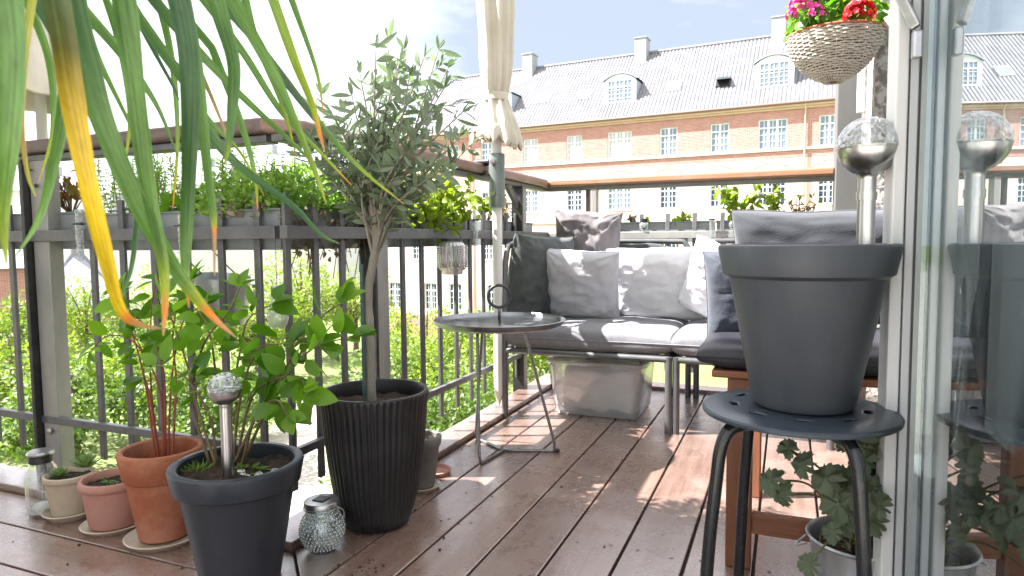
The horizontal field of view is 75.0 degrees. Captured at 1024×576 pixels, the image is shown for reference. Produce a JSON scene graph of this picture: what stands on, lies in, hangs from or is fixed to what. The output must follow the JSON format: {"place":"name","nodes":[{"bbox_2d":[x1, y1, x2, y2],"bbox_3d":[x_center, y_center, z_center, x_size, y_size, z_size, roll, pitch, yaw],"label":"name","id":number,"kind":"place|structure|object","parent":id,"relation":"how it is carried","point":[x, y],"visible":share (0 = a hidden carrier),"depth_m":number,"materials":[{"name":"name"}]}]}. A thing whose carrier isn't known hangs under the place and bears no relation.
{"place":"outdoors","nodes":[
{"label":"outdoors","id":0,"kind":"place"},
{"bbox_2d":[0,206,28,361],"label":"brick house","id":1,"kind":"structure","parent":0,"point":[4,280],"depth_m":40.13,"materials":[{"name":"brick"}]},
{"bbox_2d":[11,167,160,278],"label":"distant long block","id":2,"kind":"structure","parent":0,"point":[15,201],"depth_m":100.84,"materials":[{"name":"white paint"}]},
{"bbox_2d":[64,249,130,339],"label":"grey roofed house","id":3,"kind":"structure","parent":0,"point":[74,266],"depth_m":49.98,"materials":[{"name":"red brick"}]},
{"bbox_2d":[0,491,296,575],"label":"floor","id":4,"kind":"structure","parent":0,"point":[39,546],"depth_m":1.69,"materials":[{"name":"brown wood"}]},
{"bbox_2d":[24,447,57,518],"bbox_3d":[-1.362,0.562,1.934,0.084,0.188,0.084,1,4,22],"label":"glass bottle","id":5,"kind":"object","parent":4,"relation":"on","point":[40,456],"visible":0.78,"depth_m":1.91,"materials":[{"name":"glass"}]},
{"bbox_2d":[41,452,102,522],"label":"potted succulents","id":6,"kind":"object","parent":4,"relation":"on","point":[65,501],"visible":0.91,"depth_m":1.88,"materials":[{"name":"ceramic"}]},
{"bbox_2d":[77,468,135,536],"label":"potted seedlings","id":7,"kind":"object","parent":4,"relation":"on","point":[106,504],"visible":0.7,"depth_m":1.79,"materials":[{"name":"ceramic"}]},
{"bbox_2d":[74,260,223,552],"bbox_3d":[-0.995,0.286,1.808,0.506,0.752,0.268,1,4,22],"label":"potted shrub","id":8,"kind":"object","parent":4,"relation":"on","point":[144,465],"visible":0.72,"depth_m":1.74,"materials":[{"name":"green plant"}]},
{"bbox_2d":[0,0,403,337],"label":"dragon tree","id":9,"kind":"object","parent":4,"relation":"on","point":[77,72],"visible":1,"depth_m":0.57,"materials":[{"name":"green plant"}]},
{"bbox_2d":[141,268,375,575],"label":"potted bush","id":10,"kind":"object","parent":4,"relation":"on","point":[237,525],"visible":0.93,"depth_m":1.51,"materials":[{"name":"green plant"}]},
{"bbox_2d":[207,372,242,479],"bbox_3d":[-0.633,0.326,1.479,0.073,0.281,0.073,1,4,22],"label":"solar lamp","id":11,"kind":"object","parent":10,"relation":"in","point":[224,398],"visible":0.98,"depth_m":1.47,"materials":[{"name":"metal"}]},
{"bbox_2d":[160,158,240,194],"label":"distant block","id":12,"kind":"structure","parent":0,"point":[214,168],"depth_m":100.89,"materials":[{"name":"white paint"}]},
{"bbox_2d":[114,194,336,323],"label":"white apartment block","id":13,"kind":"structure","parent":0,"point":[239,261],"depth_m":60.42,"materials":[{"name":"white paint"}]},
{"bbox_2d":[296,166,359,286],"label":"distant terrace","id":14,"kind":"structure","parent":0,"point":[352,260],"depth_m":101.95,"materials":[{"name":"white paint"}]},
{"bbox_2d":[269,377,416,516],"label":"path","id":15,"kind":"structure","parent":0,"point":[309,484],"depth_m":20.65,"materials":[{"name":"stone"}]},
{"bbox_2d":[0,296,727,471],"bbox_3d":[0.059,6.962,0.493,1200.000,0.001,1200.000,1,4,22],"label":"ground","id":16,"kind":"structure","parent":0,"point":[329,368],"depth_m":33.82,"materials":[{"name":"plant"}]},
{"bbox_2d":[0,296,26,379],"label":"garden tree","id":17,"kind":"object","parent":16,"relation":"on","point":[5,323],"visible":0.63,"depth_m":28.26,"materials":[{"name":"green plant"}]},
{"bbox_2d":[0,286,84,371],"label":"garden tree","id":18,"kind":"object","parent":16,"relation":"on","point":[22,327],"visible":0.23,"depth_m":35.15,"materials":[{"name":"green plant"}]},
{"bbox_2d":[0,331,86,445],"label":"garden tree","id":19,"kind":"object","parent":16,"relation":"on","point":[4,387],"visible":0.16,"depth_m":22.66,"materials":[{"name":"green plant"}]},
{"bbox_2d":[0,345,157,465],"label":"garden tree","id":20,"kind":"object","parent":16,"relation":"on","point":[78,402],"visible":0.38,"depth_m":18.89,"materials":[{"name":"green plant"}]},
{"bbox_2d":[65,268,134,372],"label":"garden tree","id":21,"kind":"object","parent":16,"relation":"on","point":[84,336],"visible":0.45,"depth_m":34.82,"materials":[{"name":"green plant"}]},
{"bbox_2d":[79,309,182,368],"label":"garden tree","id":22,"kind":"object","parent":16,"relation":"on","point":[138,330],"visible":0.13,"depth_m":32.13,"materials":[{"name":"green plant"}]},
{"bbox_2d":[70,334,221,442],"bbox_3d":[-12.875,3.525,22.631,4.937,4.320,5.103,2,5,35],"label":"garden tree","id":23,"kind":"object","parent":16,"relation":"on","point":[115,360],"visible":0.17,"depth_m":21.51,"materials":[{"name":"green plant"}]},
{"bbox_2d":[129,252,255,385],"bbox_3d":[-14.050,1.797,29.703,5.238,6.862,5.396,-3,5,-31],"label":"garden tree","id":24,"kind":"object","parent":16,"relation":"on","point":[169,323],"visible":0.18,"depth_m":29.13,"materials":[{"name":"green plant"}]},
{"bbox_2d":[105,346,285,448],"bbox_3d":[-9.200,3.617,20.348,4.562,4.474,4.780,2,5,35],"label":"garden tree","id":25,"kind":"object","parent":16,"relation":"on","point":[183,415],"visible":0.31,"depth_m":19.53,"materials":[{"name":"green plant"}]},
{"bbox_2d":[195,284,311,384],"bbox_3d":[-12.827,2.283,32.850,5.869,5.451,5.678,1,4,24],"label":"garden tree","id":26,"kind":"object","parent":16,"relation":"on","point":[273,318],"visible":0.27,"depth_m":32.82,"materials":[{"name":"green plant"}]},
{"bbox_2d":[233,384,296,430],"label":"garden tree","id":27,"kind":"object","parent":16,"relation":"on","point":[256,423],"visible":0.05,"depth_m":23.55,"materials":[{"name":"green plant"}]},
{"bbox_2d":[253,145,297,189],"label":"distant gable house","id":28,"kind":"structure","parent":16,"relation":"on","point":[274,154],"depth_m":97.07,"materials":[{"name":"paint"}]},
{"bbox_2d":[252,250,356,358],"bbox_3d":[-12.254,0.873,39.557,6.023,7.312,6.205,-1,4,-4],"label":"garden tree","id":29,"kind":"object","parent":16,"relation":"on","point":[306,281],"visible":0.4,"depth_m":38.91,"materials":[{"name":"green plant"}]},
{"bbox_2d":[310,261,396,351],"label":"garden tree","id":30,"kind":"object","parent":16,"relation":"on","point":[354,310],"visible":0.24,"depth_m":42.11,"materials":[{"name":"green plant"}]},
{"bbox_2d":[319,409,438,492],"bbox_3d":[-3.061,4.265,17.049,3.824,3.440,3.650,-1,4,-2],"label":"garden tree","id":31,"kind":"object","parent":16,"relation":"on","point":[327,476],"visible":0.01,"depth_m":16.27,"materials":[{"name":"green plant"}]},
{"bbox_2d":[323,329,468,422],"bbox_3d":[-3.468,3.458,22.625,4.562,4.362,4.780,1,4,18],"label":"garden tree","id":32,"kind":"object","parent":16,"relation":"on","point":[394,366],"visible":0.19,"depth_m":21.93,"materials":[{"name":"green plant"}]},
{"bbox_2d":[389,301,474,376],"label":"garden tree","id":33,"kind":"object","parent":16,"relation":"on","point":[448,336],"visible":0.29,"depth_m":29.19,"materials":[{"name":"green plant"}]},
{"bbox_2d":[401,330,512,418],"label":"garden tree","id":34,"kind":"object","parent":16,"relation":"on","point":[463,356],"visible":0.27,"depth_m":22.33,"materials":[{"name":"green plant"}]},
{"bbox_2d":[426,360,496,432],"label":"garden tree","id":35,"kind":"object","parent":16,"relation":"on","point":[444,424],"visible":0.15,"depth_m":17.90,"materials":[{"name":"green plant"}]},
{"bbox_2d":[436,301,493,364],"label":"garden tree","id":36,"kind":"object","parent":16,"relation":"on","point":[466,333],"visible":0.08,"depth_m":34.07,"materials":[{"name":"green plant"}]},
{"bbox_2d":[459,306,549,381],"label":"garden tree","id":37,"kind":"object","parent":16,"relation":"on","point":[490,340],"visible":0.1,"depth_m":28.78,"materials":[{"name":"green plant"}]},
{"bbox_2d":[16,0,834,176],"label":"sky","id":38,"kind":"structure","parent":0,"point":[338,32],"materials":[{"name":"white"}]},
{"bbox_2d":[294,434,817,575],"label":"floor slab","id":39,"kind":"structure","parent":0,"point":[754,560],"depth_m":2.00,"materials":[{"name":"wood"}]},
{"bbox_2d":[284,373,552,556],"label":"kerb side","id":40,"kind":"structure","parent":39,"relation":"on","point":[457,436],"depth_m":2.64,"materials":[{"name":"white concrete"}]},
{"bbox_2d":[260,118,549,491],"bbox_3d":[-0.215,0.097,2.803,0.086,1.254,2.168,1,4,22],"label":"balcony railing","id":41,"kind":"object","parent":40,"relation":"on","point":[517,184],"visible":0.5,"depth_m":2.38,"materials":[{"name":"metal"}]},
{"bbox_2d":[267,237,288,328],"bbox_3d":[-0.627,-0.013,1.777,0.056,0.245,0.056,1,4,22],"label":"hanging bulb","id":42,"kind":"object","parent":41,"relation":"hanging from","point":[273,287],"visible":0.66,"depth_m":1.77,"materials":[{"name":"clear glass"}]},
{"bbox_2d":[246,161,399,277],"bbox_3d":[-0.553,-0.209,2.074,0.294,0.377,0.617,1,4,22],"label":"flower box","id":43,"kind":"object","parent":41,"relation":"attached to","point":[302,191],"visible":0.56,"depth_m":1.91,"materials":[{"name":"plant"}]},
{"bbox_2d":[392,171,476,246],"bbox_3d":[-0.335,-0.331,2.674,0.292,0.329,0.688,1,4,22],"label":"flower box","id":44,"kind":"object","parent":41,"relation":"attached to","point":[450,202],"visible":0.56,"depth_m":2.62,"materials":[{"name":"plant"}]},
{"bbox_2d":[436,228,467,274],"bbox_3d":[-0.232,-0.142,2.581,0.120,0.178,0.120,1,4,22],"label":"hanging lantern","id":45,"kind":"object","parent":41,"relation":"hanging from","point":[438,254],"visible":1,"depth_m":2.56,"materials":[{"name":"clear glass"}]},
{"bbox_2d":[474,0,523,405],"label":"parasol","id":46,"kind":"object","parent":41,"relation":"attached to","point":[497,124],"visible":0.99,"depth_m":2.83,"materials":[{"name":"fabric"}]},
{"bbox_2d":[467,186,532,244],"bbox_3d":[-0.048,-0.368,3.366,0.221,0.298,0.628,1,4,22],"label":"flower box","id":47,"kind":"object","parent":41,"relation":"attached to","point":[474,200],"visible":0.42,"depth_m":3.14,"materials":[{"name":"soil"}]},
{"bbox_2d":[652,382,726,395],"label":"kerb back","id":48,"kind":"structure","parent":39,"relation":"on","point":[703,389],"depth_m":3.43,"materials":[{"name":"white concrete"}]},
{"bbox_2d":[544,167,834,372],"bbox_3d":[0.868,-0.005,3.482,1.550,1.164,0.087,1,4,22],"label":"balcony railing","id":49,"kind":"object","parent":48,"relation":"on","point":[591,187],"visible":0.31,"depth_m":3.42,"materials":[{"name":"grey paint"}]},
{"bbox_2d":[621,211,715,241],"bbox_3d":[0.790,-0.330,3.593,0.578,0.167,0.166,1,4,22],"label":"flower box","id":50,"kind":"object","parent":49,"relation":"attached to","point":[683,222],"visible":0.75,"depth_m":3.52,"materials":[{"name":"metal"}]},
{"bbox_2d":[711,183,823,230],"bbox_3d":[1.281,-0.397,3.392,0.546,0.320,0.299,1,4,22],"label":"flower box","id":51,"kind":"object","parent":49,"relation":"attached to","point":[729,197],"visible":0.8,"depth_m":3.38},
{"bbox_2d":[832,9,864,209],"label":"pillar","id":52,"kind":"structure","parent":48,"relation":"on","point":[845,181],"depth_m":3.05,"materials":[{"name":"grey paint"}]},
{"bbox_2d":[859,0,889,402],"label":"masonry wall end","id":53,"kind":"structure","parent":39,"relation":"on","point":[873,130],"depth_m":2.36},
{"bbox_2d":[783,0,889,84],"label":"hanging basket","id":54,"kind":"object","parent":53,"relation":"hanging from","point":[826,47],"visible":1,"depth_m":2.21,"materials":[{"name":"wicker"}]},
{"bbox_2d":[856,67,865,112],"bbox_3d":[1.397,-0.833,2.669,0.028,0.260,0.020,1,4,22],"label":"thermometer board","id":55,"kind":"object","parent":53,"relation":"attached to","point":[860,106],"visible":0.56,"depth_m":2.66,"materials":[{"name":"white paint"}]},
{"bbox_2d":[295,388,848,575],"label":"floor","id":56,"kind":"structure","parent":0,"point":[596,502],"depth_m":1.95,"materials":[{"name":"brown wood"}]},
{"bbox_2d":[298,493,345,554],"bbox_3d":[-0.481,0.599,1.692,0.117,0.134,0.116,1,4,22],"label":"solar jar","id":57,"kind":"object","parent":56,"relation":"on","point":[320,502],"visible":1,"depth_m":1.67,"materials":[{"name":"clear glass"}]},
{"bbox_2d":[12,421,655,575],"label":"soil crumbs","id":58,"kind":"object","parent":56,"relation":"on","point":[439,549],"visible":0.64,"depth_m":1.64,"materials":[{"name":"soil"}]},
{"bbox_2d":[284,18,482,533],"bbox_3d":[-0.375,-0.036,1.809,0.734,1.382,0.362,1,4,22],"label":"potted olive tree","id":59,"kind":"object","parent":56,"relation":"on","point":[374,429],"visible":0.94,"depth_m":1.74,"materials":[{"name":"green plant"}]},
{"bbox_2d":[417,429,441,493],"bbox_3d":[-0.289,0.548,2.113,0.136,0.172,0.136,1,4,22],"label":"potted sprout","id":60,"kind":"object","parent":56,"relation":"on","point":[429,482],"visible":0.41,"depth_m":2.08,"materials":[{"name":"ceramic"}]},
{"bbox_2d":[436,463,451,477],"bbox_3d":[-0.259,0.617,2.252,0.110,0.016,0.110,1,4,22],"label":"plant saucer","id":61,"kind":"object","parent":56,"relation":"on","point":[442,470],"visible":0.45,"depth_m":2.26,"materials":[{"name":"orange ceramic"}]},
{"bbox_2d":[433,284,565,464],"bbox_3d":[-0.044,0.297,2.432,0.480,0.626,0.480,1,4,22],"label":"side table","id":62,"kind":"object","parent":56,"relation":"on","point":[498,322],"visible":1,"depth_m":2.44,"materials":[{"name":"metal"}]},
{"bbox_2d":[502,239,690,433],"bbox_3d":[0.427,0.163,3.124,0.754,0.786,0.735,1,4,22],"label":"sofa","id":63,"kind":"object","parent":56,"relation":"on","point":[644,339],"visible":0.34,"depth_m":2.82,"materials":[{"name":"grey fabric"}]},
{"bbox_2d":[507,232,573,313],"bbox_3d":[0.125,-0.047,3.123,0.384,0.414,0.142,0,13,-44],"label":"pillow","id":64,"kind":"object","parent":63,"relation":"on","point":[528,283],"visible":0.54,"depth_m":3.01,"materials":[{"name":"grey fabric"}]},
{"bbox_2d":[546,249,619,318],"bbox_3d":[0.325,-0.015,3.076,0.349,0.349,0.144,4,27,18],"label":"pillow","id":65,"kind":"object","parent":63,"relation":"on","point":[583,284],"visible":0.84,"depth_m":3.01,"materials":[{"name":"grey fabric"}]},
{"bbox_2d":[555,207,622,251],"bbox_3d":[0.376,-0.205,3.344,0.344,0.384,0.148,7,20,20],"label":"pillow","id":66,"kind":"object","parent":63,"relation":"on","point":[592,231],"visible":0.48,"depth_m":3.26,"materials":[{"name":"grey fabric"}]},
{"bbox_2d":[606,246,706,320],"bbox_3d":[0.672,-0.018,3.073,0.434,0.374,0.148,-1,29,27],"label":"pillow","id":67,"kind":"object","parent":63,"relation":"on","point":[651,281],"visible":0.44,"depth_m":3.02,"materials":[{"name":"white fabric"}]},
{"bbox_2d":[546,352,653,419],"bbox_3d":[0.422,0.431,3.079,0.448,0.254,0.362,1,4,22],"label":"storage box","id":68,"kind":"object","parent":56,"relation":"on","point":[616,389],"visible":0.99,"depth_m":2.97,"materials":[{"name":"plastic"}]},
{"bbox_2d":[420,419,803,572],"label":"floor screws","id":69,"kind":"object","parent":56,"relation":"on","point":[610,544],"visible":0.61,"depth_m":1.80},
{"bbox_2d":[670,238,834,450],"bbox_3d":[1.041,0.176,2.870,0.606,0.786,0.737,1,4,22],"label":"corner sofa module","id":70,"kind":"object","parent":56,"relation":"on","point":[688,339],"visible":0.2,"depth_m":2.66,"materials":[{"name":"grey fabric"}]},
{"bbox_2d":[677,235,720,316],"bbox_3d":[0.902,-0.001,2.805,0.374,0.354,0.162,29,43,27],"label":"pillow","id":71,"kind":"object","parent":70,"relation":"on","point":[692,295],"visible":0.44,"depth_m":2.81,"materials":[{"name":"white fabric"}]},
{"bbox_2d":[712,366,877,568],"bbox_3d":[0.814,0.219,1.752,0.498,0.862,0.601,1,4,22],"label":"wooden chair","id":72,"kind":"object","parent":56,"relation":"on","point":[776,525],"visible":0.16,"depth_m":1.57,"materials":[{"name":"brown wood"}]},
{"bbox_2d":[695,328,879,376],"bbox_3d":[0.759,0.147,1.704,0.509,0.071,0.508,1,4,22],"label":"seat cushion","id":73,"kind":"object","parent":72,"relation":"on","point":[721,349],"visible":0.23,"depth_m":1.55,"materials":[{"name":"black fabric"}]},
{"bbox_2d":[703,251,739,335],"bbox_3d":[0.636,0.015,1.766,0.244,0.244,0.107,-4,9,9],"label":"cushion","id":74,"kind":"object","parent":73,"relation":"on","point":[721,314],"visible":0.26,"depth_m":1.74,"materials":[{"name":"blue fabric"}]},
{"bbox_2d":[731,208,882,324],"bbox_3d":[0.867,-0.059,1.837,0.504,0.324,0.178,1,14,19],"label":"back cushion","id":75,"kind":"object","parent":73,"relation":"on","point":[777,227],"visible":0.22,"depth_m":1.78,"materials":[{"name":"fabric"}]},
{"bbox_2d":[700,388,904,575],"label":"stool","id":76,"kind":"object","parent":56,"relation":"on","point":[742,411],"visible":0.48,"depth_m":1.17,"materials":[{"name":"plastic"}]},
{"bbox_2d":[718,243,903,415],"bbox_3d":[0.537,0.067,1.226,0.309,0.296,0.309,1,4,22],"label":"plant pot","id":77,"kind":"object","parent":76,"relation":"on","point":[807,314],"visible":1,"depth_m":1.13,"materials":[{"name":"plastic"}]},
{"bbox_2d":[835,116,897,243],"bbox_3d":[0.649,-0.152,1.222,0.107,0.319,0.107,1,4,22],"label":"solar lamp","id":78,"kind":"object","parent":77,"relation":"in","point":[866,164],"visible":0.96,"depth_m":1.21,"materials":[{"name":"metal"}]},
{"bbox_2d":[759,438,893,575],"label":"potted geranium","id":79,"kind":"object","parent":56,"relation":"on","point":[831,535],"visible":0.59,"depth_m":1.23,"materials":[{"name":"plant"}]},
{"bbox_2d":[873,0,1023,575],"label":"glass door","id":80,"kind":"structure","parent":56,"relation":"on","point":[950,466],"depth_m":1.03,"materials":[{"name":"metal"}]},
{"bbox_2d":[386,15,834,336],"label":"brick apartment building","id":81,"kind":"structure","parent":0,"point":[755,103],"depth_m":42.05,"materials":[{"name":"brick"}]},
{"bbox_2d":[389,282,399,308],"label":"window","id":82,"kind":"structure","parent":81,"relation":"in","point":[394,286],"depth_m":50.28,"materials":[{"name":"glass"}]},
{"bbox_2d":[413,247,424,259],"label":"window","id":83,"kind":"structure","parent":81,"relation":"in","point":[415,249],"depth_m":49.20,"materials":[{"name":"glass"}]},
{"bbox_2d":[425,283,436,310],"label":"window","id":84,"kind":"structure","parent":81,"relation":"in","point":[430,288],"depth_m":48.90,"materials":[{"name":"glass"}]},
{"bbox_2d":[446,246,460,260],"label":"window","id":85,"kind":"structure","parent":81,"relation":"in","point":[450,256],"depth_m":47.86,"materials":[{"name":"glass"}]},
{"bbox_2d":[449,283,461,311],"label":"window","id":86,"kind":"structure","parent":81,"relation":"in","point":[451,285],"depth_m":48.00,"materials":[{"name":"glass"}]},
{"bbox_2d":[481,143,491,158],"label":"window","id":87,"kind":"structure","parent":81,"relation":"in","point":[486,148],"depth_m":46.10,"materials":[{"name":"glass"}]},
{"bbox_2d":[485,245,492,260],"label":"window","id":88,"kind":"structure","parent":81,"relation":"in","point":[488,248],"depth_m":46.50,"materials":[{"name":"glass"}]},
{"bbox_2d":[487,284,492,311],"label":"window","id":89,"kind":"structure","parent":81,"relation":"in","point":[488,285],"depth_m":46.71,"materials":[{"name":"glass"}]},
{"bbox_2d":[524,139,537,164],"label":"window","id":90,"kind":"structure","parent":81,"relation":"in","point":[530,145],"depth_m":44.61,"materials":[{"name":"glass"}]},
{"bbox_2d":[526,190,538,212],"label":"window","id":91,"kind":"structure","parent":81,"relation":"in","point":[531,196],"depth_m":44.81,"materials":[{"name":"glass"}]},
{"bbox_2d":[567,135,581,161],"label":"window","id":92,"kind":"structure","parent":81,"relation":"in","point":[574,143],"depth_m":43.25,"materials":[{"name":"glass"}]},
{"bbox_2d":[567,191,581,210],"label":"window","id":93,"kind":"structure","parent":81,"relation":"in","point":[574,198],"depth_m":43.47,"materials":[{"name":"glass"}]},
{"bbox_2d":[607,189,630,210],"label":"window","id":94,"kind":"structure","parent":81,"relation":"in","point":[619,199],"depth_m":42.16,"materials":[{"name":"glass"}]},
{"bbox_2d":[608,131,631,158],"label":"window","id":95,"kind":"structure","parent":81,"relation":"in","point":[619,143],"depth_m":41.93,"materials":[{"name":"glass"}]},
{"bbox_2d":[660,127,676,155],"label":"window","id":96,"kind":"structure","parent":81,"relation":"in","point":[668,136],"depth_m":40.57,"materials":[{"name":"glass"}]},
{"bbox_2d":[659,187,677,209],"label":"window","id":97,"kind":"structure","parent":81,"relation":"in","point":[668,196],"depth_m":40.80,"materials":[{"name":"glass"}]},
{"bbox_2d":[709,185,727,207],"bbox_3d":[12.240,-5.504,39.434,1.154,1.540,0.170,2,5,26],"label":"window","id":98,"kind":"structure","parent":81,"relation":"in","point":[713,203],"depth_m":39.59,"materials":[{"name":"glass"}]},
{"bbox_2d":[711,123,728,152],"bbox_3d":[12.215,-8.786,39.207,1.154,1.740,0.170,2,5,26],"label":"window","id":99,"kind":"structure","parent":81,"relation":"in","point":[719,132],"depth_m":39.24,"materials":[{"name":"glass"}]},
{"bbox_2d":[757,183,786,206],"bbox_3d":[14.848,-5.436,38.166,1.644,1.540,0.170,2,5,26],"label":"window","id":100,"kind":"structure","parent":81,"relation":"in","point":[766,189],"depth_m":38.23,"materials":[{"name":"glass"}]},
{"bbox_2d":[758,118,787,149],"bbox_3d":[14.818,-8.717,37.929,1.644,1.740,0.170,2,5,26],"label":"window","id":101,"kind":"structure","parent":81,"relation":"in","point":[772,133],"depth_m":37.97,"materials":[{"name":"glass"}]},
{"bbox_2d":[817,181,832,204],"bbox_3d":[17.464,-5.366,36.872,1.154,1.540,0.170,2,5,26],"label":"window","id":102,"kind":"structure","parent":81,"relation":"in","point":[825,189],"depth_m":36.98,"materials":[{"name":"glass"}]},
{"bbox_2d":[819,114,834,145],"bbox_3d":[17.436,-8.648,36.639,1.154,1.740,0.170,2,5,26],"label":"window","id":103,"kind":"structure","parent":81,"relation":"in","point":[826,122],"depth_m":36.75,"materials":[{"name":"glass"}]},
{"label":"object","id":104,"kind":"structure","parent":0,"visible":0},
{"bbox_2d":[0,464,47,500],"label":"kerb front","id":105,"kind":"structure","parent":104,"relation":"on","point":[11,479],"depth_m":2.13,"materials":[{"name":"white concrete"}]},
{"bbox_2d":[0,118,279,472],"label":"balcony railing","id":106,"kind":"object","parent":104,"relation":"on","point":[50,416],"visible":0.55,"depth_m":2.16,"materials":[{"name":"metal"}]},
{"bbox_2d":[25,9,57,139],"bbox_3d":[-1.732,-0.671,2.322,0.480,3.200,0.470,1,4,22],"label":"parasol","id":107,"kind":"object","parent":106,"relation":"attached to","point":[37,96],"visible":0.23,"depth_m":2.23,"materials":[{"name":"fabric"}]},
{"bbox_2d":[0,159,118,248],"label":"flower box","id":108,"kind":"object","parent":106,"relation":"attached to","point":[69,217],"visible":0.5,"depth_m":2.22,"materials":[{"name":"metal"}]},
{"bbox_2d":[72,211,85,260],"bbox_3d":[-1.338,-0.163,2.065,0.060,0.158,0.029,1,4,22],"label":"glass vial","id":109,"kind":"object","parent":106,"relation":"hanging from","point":[83,224],"visible":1,"depth_m":2.06,"materials":[{"name":"glass"}]},
{"bbox_2d":[105,146,302,249],"bbox_3d":[-0.942,-0.278,2.009,0.738,0.326,0.252,1,4,22],"label":"flower box","id":110,"kind":"object","parent":106,"relation":"attached to","point":[236,198],"visible":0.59,"depth_m":1.94,"materials":[{"name":"plant"}]},
{"bbox_2d":[192,250,251,325],"bbox_3d":[-0.923,-0.038,2.109,0.191,0.310,0.187,-2,5,-26],"label":"metal pail","id":111,"kind":"object","parent":106,"relation":"hanging from","point":[207,282],"visible":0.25,"depth_m":2.06,"materials":[{"name":"metal"}]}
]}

